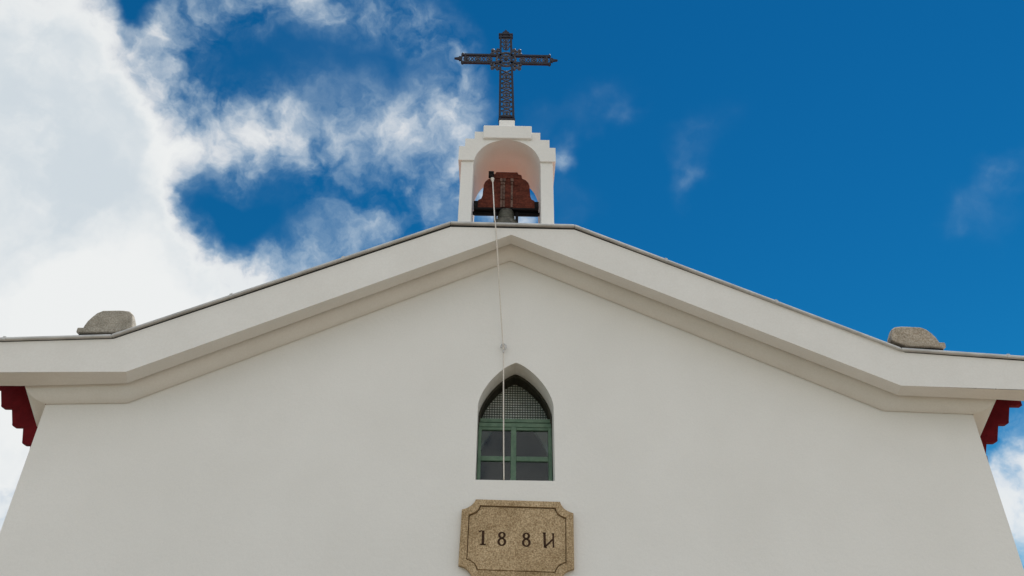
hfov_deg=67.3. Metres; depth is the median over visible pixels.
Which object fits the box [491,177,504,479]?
bell rope
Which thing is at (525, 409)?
window
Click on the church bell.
(513, 201)
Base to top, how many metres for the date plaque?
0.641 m
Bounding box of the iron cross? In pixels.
[454,30,557,122]
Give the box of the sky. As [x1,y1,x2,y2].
[0,0,1023,568]
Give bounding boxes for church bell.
[472,171,539,222]
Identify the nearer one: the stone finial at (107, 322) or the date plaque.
the date plaque
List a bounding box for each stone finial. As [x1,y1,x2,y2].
[76,311,135,334]
[887,327,945,349]
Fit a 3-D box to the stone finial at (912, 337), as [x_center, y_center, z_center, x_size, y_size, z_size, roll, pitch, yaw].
[3.730,0.559,7.164,0.479,0.322,0.265,1,-32,-1]
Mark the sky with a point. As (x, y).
(858, 165)
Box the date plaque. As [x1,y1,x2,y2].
[458,499,573,575]
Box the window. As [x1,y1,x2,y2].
[476,374,552,480]
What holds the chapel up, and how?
on the ground
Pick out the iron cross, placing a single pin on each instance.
(506, 35)
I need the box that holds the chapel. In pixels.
[0,120,1023,575]

